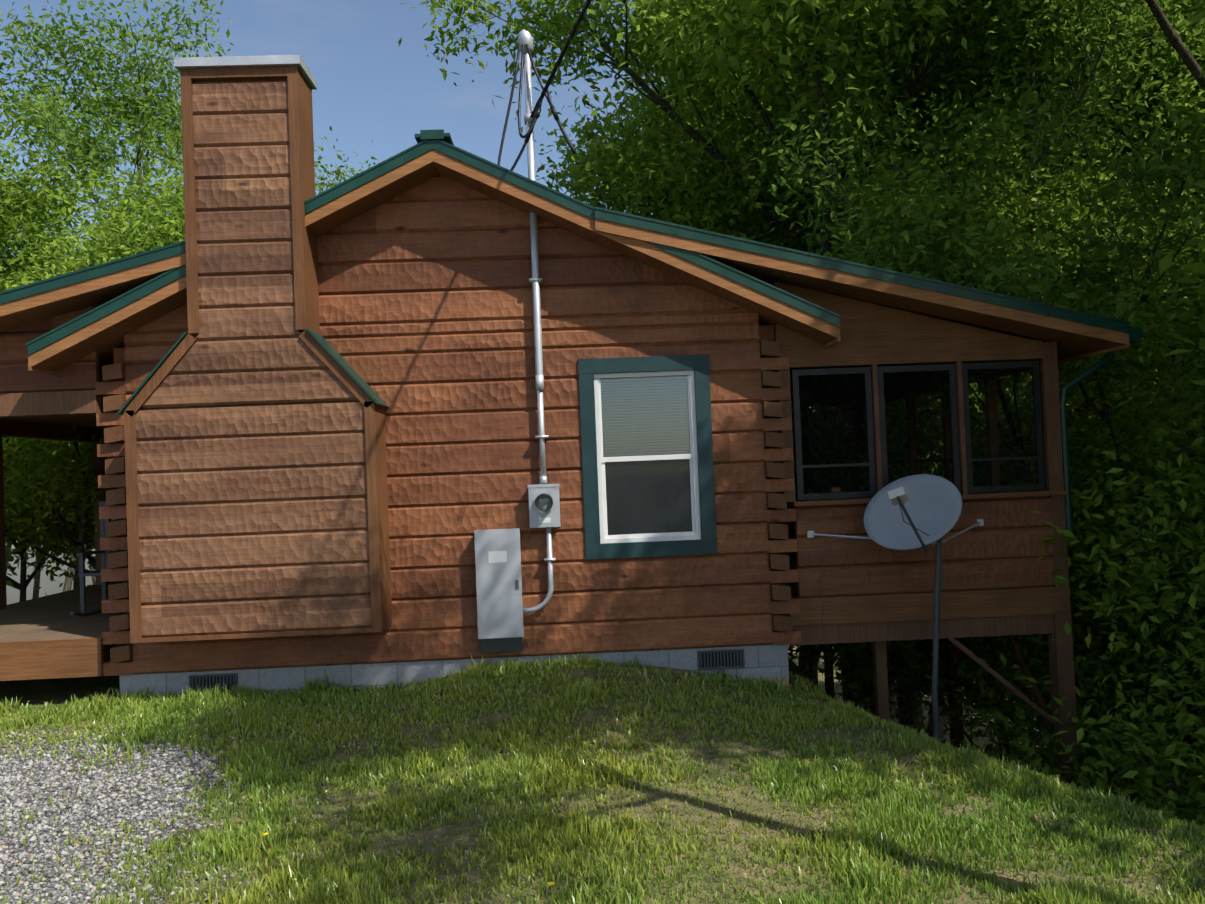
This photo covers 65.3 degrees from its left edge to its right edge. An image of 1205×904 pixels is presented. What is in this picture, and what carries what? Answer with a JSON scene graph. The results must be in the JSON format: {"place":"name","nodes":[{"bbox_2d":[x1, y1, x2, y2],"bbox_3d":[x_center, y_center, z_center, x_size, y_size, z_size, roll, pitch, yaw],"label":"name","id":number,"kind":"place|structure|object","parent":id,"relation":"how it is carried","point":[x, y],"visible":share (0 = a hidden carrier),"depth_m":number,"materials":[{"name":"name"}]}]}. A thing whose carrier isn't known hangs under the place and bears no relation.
{"place":"outdoors","nodes":[
{"label":"outdoors","id":0,"kind":"place"},
{"bbox_2d":[0,0,1024,604],"label":"sky","id":1,"kind":"structure","parent":0,"point":[369,86],"materials":[{"name":"blue"}]},
{"bbox_2d":[0,645,1204,903],"bbox_3d":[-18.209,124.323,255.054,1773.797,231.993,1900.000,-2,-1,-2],"label":"ground","id":2,"kind":"structure","parent":0,"point":[42,691],"depth_m":5.50,"materials":[{"name":"green plant"}]},
{"bbox_2d":[5,543,12,573],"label":"tree","id":3,"kind":"object","parent":2,"relation":"on","point":[7,555],"depth_m":77.32,"materials":[{"name":"green plant"}]},
{"bbox_2d":[2,274,37,512],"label":"tree","id":4,"kind":"object","parent":2,"relation":"on","point":[8,476],"visible":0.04,"depth_m":12.10,"materials":[{"name":"green plant"}]},
{"bbox_2d":[5,509,75,591],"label":"tree","id":5,"kind":"object","parent":2,"relation":"on","point":[68,584],"depth_m":45.61,"materials":[{"name":"plant"}]},
{"bbox_2d":[6,539,94,598],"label":"tree","id":6,"kind":"object","parent":2,"relation":"on","point":[35,586],"depth_m":55.12,"materials":[{"name":"green plant"}]},
{"bbox_2d":[0,240,106,601],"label":"tree","id":7,"kind":"object","parent":2,"relation":"on","point":[23,585],"visible":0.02,"depth_m":16.97,"materials":[{"name":"green plant"}]},
{"bbox_2d":[0,305,118,680],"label":"front porch","id":8,"kind":"object","parent":2,"relation":"on","point":[48,637],"visible":0.38,"depth_m":8.33,"materials":[{"name":"brown wood"}]},
{"bbox_2d":[70,501,117,615],"bbox_3d":[-5.133,1.107,9.975,0.560,1.177,0.957,-2,-1,-2],"label":"rocking chair","id":9,"kind":"object","parent":8,"relation":"on","point":[82,574],"visible":0.23,"depth_m":9.81,"materials":[{"name":"brown wood"}]},
{"bbox_2d":[0,167,119,282],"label":"tree","id":10,"kind":"object","parent":2,"relation":"on","point":[35,238],"visible":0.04,"depth_m":19.36,"materials":[{"name":"green plant"}]},
{"bbox_2d":[4,441,116,589],"bbox_3d":[-7.500,0.127,16.844,7.234,6.505,7.388,-2,-1,-19],"label":"tree","id":11,"kind":"object","parent":2,"relation":"on","point":[31,535],"visible":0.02,"depth_m":15.62,"materials":[{"name":"green plant"}]},
{"bbox_2d":[0,118,143,514],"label":"tree","id":12,"kind":"object","parent":2,"relation":"on","point":[9,207],"visible":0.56,"depth_m":14.53,"materials":[{"name":"green plant"}]},
{"bbox_2d":[18,210,129,271],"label":"tree","id":13,"kind":"object","parent":2,"relation":"on","point":[85,235],"depth_m":30.70,"materials":[{"name":"green plant"}]},
{"bbox_2d":[31,443,117,557],"bbox_3d":[-8.998,0.135,18.903,7.791,7.248,7.956,-2,-1,-10],"label":"tree","id":14,"kind":"object","parent":2,"relation":"on","point":[75,515],"depth_m":16.43,"materials":[{"name":"green plant"}]},
{"bbox_2d":[0,242,176,595],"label":"tree","id":15,"kind":"object","parent":2,"relation":"on","point":[70,564],"visible":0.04,"depth_m":16.06,"materials":[{"name":"green plant"}]},
{"bbox_2d":[85,544,95,584],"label":"tree","id":16,"kind":"object","parent":2,"relation":"on","point":[93,578],"depth_m":70.42,"materials":[{"name":"green plant"}]},
{"bbox_2d":[0,158,184,588],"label":"tree","id":17,"kind":"object","parent":2,"relation":"on","point":[78,482],"visible":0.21,"depth_m":13.29,"materials":[{"name":"green plant"}]},
{"bbox_2d":[150,171,183,235],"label":"tree","id":18,"kind":"object","parent":2,"relation":"on","point":[176,192],"depth_m":20.26,"materials":[{"name":"green plant"}]},
{"bbox_2d":[0,0,372,284],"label":"tree","id":19,"kind":"object","parent":2,"relation":"on","point":[148,120],"visible":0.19,"depth_m":22.56,"materials":[{"name":"green plant"}]},
{"bbox_2d":[0,690,570,903],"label":"gravel stones","id":20,"kind":"object","parent":2,"relation":"on","point":[76,809],"visible":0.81,"depth_m":5.84,"materials":[{"name":"grey gravel"}]},
{"bbox_2d":[315,152,378,194],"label":"tree","id":21,"kind":"object","parent":2,"relation":"on","point":[374,163],"depth_m":31.89,"materials":[{"name":"green plant"}]},
{"bbox_2d":[263,833,553,891],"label":"dandelions","id":22,"kind":"object","parent":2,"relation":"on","point":[548,883],"visible":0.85,"depth_m":4.49,"materials":[{"name":"plant"}]},
{"bbox_2d":[119,644,788,697],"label":"foundation wall","id":23,"kind":"structure","parent":2,"relation":"on","point":[763,661],"depth_m":8.38,"materials":[{"name":"grey concrete"}]},
{"bbox_2d":[189,673,237,692],"bbox_3d":[-3.436,2.049,8.318,0.420,0.170,0.040,-2,-1,-2],"label":"foundation vent","id":24,"kind":"object","parent":23,"relation":"in","point":[230,680],"visible":0.56,"depth_m":8.31,"materials":[{"name":"grey metal"}]},
{"bbox_2d":[113,325,781,549],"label":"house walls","id":25,"kind":"structure","parent":23,"relation":"on","point":[766,332],"depth_m":8.66,"materials":[{"name":"brown wood"}]},
{"bbox_2d":[0,129,1129,410],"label":"roof","id":26,"kind":"object","parent":25,"relation":"on","point":[130,293],"visible":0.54,"depth_m":8.15,"materials":[{"name":"green metal"}]},
{"bbox_2d":[1059,328,1142,531],"bbox_3d":[4.362,-0.084,12.363,0.545,1.790,8.280,-2,-1,-2],"label":"gutter downspout","id":27,"kind":"object","parent":26,"relation":"attached to","point":[1135,334],"visible":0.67,"depth_m":8.63,"materials":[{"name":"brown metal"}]},
{"bbox_2d":[95,175,801,675],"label":"gable wall logs","id":28,"kind":"object","parent":23,"relation":"on","point":[425,311],"visible":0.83,"depth_m":8.43,"materials":[{"name":"brown wood"}]},
{"bbox_2d":[117,55,391,642],"bbox_3d":[-2.995,-0.888,8.149,2.167,4.895,0.540,-2,-1,-2],"label":"chimney","id":29,"kind":"object","parent":28,"relation":"attached to","point":[252,408],"visible":1,"depth_m":7.93,"materials":[{"name":"brown wood"}]},
{"bbox_2d":[474,29,560,652],"bbox_3d":[-0.816,-1.004,8.337,0.765,5.540,0.218,-2,-1,-2],"label":"electric service","id":30,"kind":"object","parent":28,"relation":"attached to","point":[501,610],"visible":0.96,"depth_m":8.28,"materials":[{"name":"grey metal"}]},
{"bbox_2d":[497,0,590,170],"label":"power lines","id":31,"kind":"object","parent":30,"relation":"attached to","point":[535,113],"visible":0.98,"depth_m":8.18,"materials":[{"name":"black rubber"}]},
{"bbox_2d":[578,354,716,559],"bbox_3d":[0.403,0.042,8.512,1.180,1.800,0.144,-2,-1,-2],"label":"window","id":32,"kind":"structure","parent":28,"relation":"attached to","point":[647,458],"depth_m":8.50,"materials":[{"name":"green paint"}]},
{"bbox_2d":[697,649,744,669],"bbox_3d":[1.067,1.867,8.476,0.420,0.170,0.040,-2,-1,-2],"label":"foundation vent","id":33,"kind":"object","parent":23,"relation":"in","point":[721,659],"visible":0.96,"depth_m":8.46,"materials":[{"name":"grey metal"}]},
{"bbox_2d":[515,3,823,456],"bbox_3d":[3.332,-3.420,27.149,13.069,25.280,17.959,-2,-1,-27],"label":"tree","id":34,"kind":"object","parent":2,"relation":"on","point":[591,145],"visible":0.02,"depth_m":22.30,"materials":[{"name":"green plant"}]},
{"bbox_2d":[398,0,1174,709],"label":"tree","id":35,"kind":"object","parent":2,"relation":"on","point":[764,36],"visible":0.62,"depth_m":16.14,"materials":[{"name":"green plant"}]},
{"bbox_2d":[785,0,966,52],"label":"shade tree","id":36,"kind":"object","parent":2,"relation":"on","point":[789,11],"visible":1,"depth_m":5.41,"materials":[{"name":"green plant"}]},
{"bbox_2d":[578,0,1204,734],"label":"tree","id":37,"kind":"object","parent":2,"relation":"on","point":[762,196],"visible":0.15,"depth_m":17.05,"materials":[{"name":"green plant"}]},
{"bbox_2d":[807,474,983,742],"bbox_3d":[2.747,2.438,8.046,1.620,4.486,0.936,-2,-1,-2],"label":"satellite dish","id":38,"kind":"object","parent":2,"relation":"on","point":[915,512],"visible":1,"depth_m":8.10,"materials":[{"name":"grey metal"}]},
{"bbox_2d":[605,0,1204,723],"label":"tree","id":39,"kind":"object","parent":2,"relation":"on","point":[767,226],"depth_m":19.00,"materials":[{"name":"green plant"}]},
{"bbox_2d":[638,5,1201,684],"bbox_3d":[6.352,-3.387,21.104,15.617,20.780,11.364,-2,-1,-10],"label":"tree","id":40,"kind":"object","parent":2,"relation":"on","point":[744,233],"visible":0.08,"depth_m":18.32,"materials":[{"name":"green plant"}]},
{"bbox_2d":[773,281,1079,783],"bbox_3d":[2.887,1.705,11.524,2.670,6.495,6.060,-2,-1,-2],"label":"screened porch","id":41,"kind":"object","parent":2,"relation":"on","point":[998,578],"visible":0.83,"depth_m":8.59,"materials":[{"name":"brown wood"}]},
{"bbox_2d":[789,143,1136,759],"bbox_3d":[6.863,0.854,16.939,8.948,10.891,7.626,-1,-2,-32],"label":"tree","id":42,"kind":"object","parent":2,"relation":"on","point":[1018,220],"visible":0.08,"depth_m":13.93,"materials":[{"name":"green plant"}]},
{"bbox_2d":[727,0,1204,738],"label":"tree","id":43,"kind":"object","parent":2,"relation":"on","point":[1079,32],"visible":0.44,"depth_m":12.47,"materials":[{"name":"green plant"}]},
{"bbox_2d":[745,0,1204,787],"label":"tree","id":44,"kind":"object","parent":2,"relation":"on","point":[1183,52],"visible":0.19,"depth_m":16.18,"materials":[{"name":"green plant"}]},
{"bbox_2d":[778,122,1204,759],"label":"tree","id":45,"kind":"object","parent":2,"relation":"on","point":[928,204],"visible":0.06,"depth_m":12.09,"materials":[{"name":"green plant"}]},
{"bbox_2d":[798,0,1204,401],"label":"tree","id":46,"kind":"object","parent":2,"relation":"on","point":[1176,99],"visible":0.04,"depth_m":16.62,"materials":[{"name":"green plant"}]},
{"bbox_2d":[801,60,1202,742],"bbox_3d":[10.152,-2.087,26.062,12.501,22.717,17.179,-1,-2,-45],"label":"tree","id":47,"kind":"object","parent":2,"relation":"on","point":[941,726],"depth_m":27.86,"materials":[{"name":"green plant"}]},
{"bbox_2d":[808,603,1203,806],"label":"tree","id":48,"kind":"object","parent":2,"relation":"on","point":[945,711],"depth_m":11.40,"materials":[{"name":"green plant"}]},
{"bbox_2d":[821,400,1204,807],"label":"tree","id":49,"kind":"object","parent":2,"relation":"on","point":[1139,673],"visible":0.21,"depth_m":9.98,"materials":[{"name":"green plant"}]},
{"bbox_2d":[822,369,1204,804],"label":"tree","id":50,"kind":"object","parent":2,"relation":"on","point":[1084,440],"visible":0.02,"depth_m":12.38,"materials":[{"name":"green plant"}]},
{"bbox_2d":[894,369,1143,732],"bbox_3d":[7.667,2.537,18.264,9.092,8.287,8.904,-1,-2,-33],"label":"tree","id":51,"kind":"object","parent":2,"relation":"on","point":[930,471],"depth_m":18.00,"materials":[{"name":"green plant"}]},
{"bbox_2d":[888,191,1204,734],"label":"tree","id":52,"kind":"object","parent":2,"relation":"on","point":[1186,253],"visible":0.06,"depth_m":12.53,"materials":[{"name":"green plant"}]},
{"bbox_2d":[907,221,1204,824],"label":"tree","id":53,"kind":"object","parent":2,"relation":"on","point":[1153,567],"visible":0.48,"depth_m":9.26,"materials":[{"name":"green plant"}]},
{"bbox_2d":[923,0,1191,474],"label":"tree","id":54,"kind":"object","parent":2,"relation":"on","point":[1105,285],"depth_m":23.27,"materials":[{"name":"green plant"}]},
{"bbox_2d":[950,554,1204,827],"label":"bush","id":55,"kind":"object","parent":2,"relation":"on","point":[1144,785],"visible":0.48,"depth_m":7.47,"materials":[{"name":"green plant"}]},
{"bbox_2d":[960,0,1204,441],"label":"tree","id":56,"kind":"object","parent":2,"relation":"on","point":[1161,111],"visible":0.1,"depth_m":16.30,"materials":[{"name":"green plant"}]},
{"bbox_2d":[1024,352,1197,735],"bbox_3d":[9.251,2.213,15.888,9.092,8.609,8.904,-2,-1,-28],"label":"tree","id":57,"kind":"object","parent":2,"relation":"on","point":[1154,390],"depth_m":15.86,"materials":[{"name":"green plant"}]},
{"bbox_2d":[1018,394,1204,759],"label":"tree","id":58,"kind":"object","parent":2,"relation":"on","point":[1195,618],"visible":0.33,"depth_m":9.20,"materials":[{"name":"green plant"}]},
{"bbox_2d":[1036,296,1204,734],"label":"tree","id":59,"kind":"object","parent":2,"relation":"on","point":[1159,417],"visible":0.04,"depth_m":10.96,"materials":[{"name":"green plant"}]},
{"bbox_2d":[1122,5,1204,407],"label":"shade tree","id":60,"kind":"object","parent":2,"relation":"on","point":[1197,266],"visible":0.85,"depth_m":9.26,"materials":[{"name":"green plant"}]},
{"bbox_2d":[1136,0,1204,384],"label":"tree","id":61,"kind":"object","parent":2,"relation":"on","point":[1184,207],"depth_m":21.51,"materials":[{"name":"green plant"}]},
{"bbox_2d":[1142,326,1204,822],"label":"tree","id":62,"kind":"object","parent":2,"relation":"on","point":[1192,601],"visible":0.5,"depth_m":9.88,"materials":[{"name":"green plant"}]}
]}

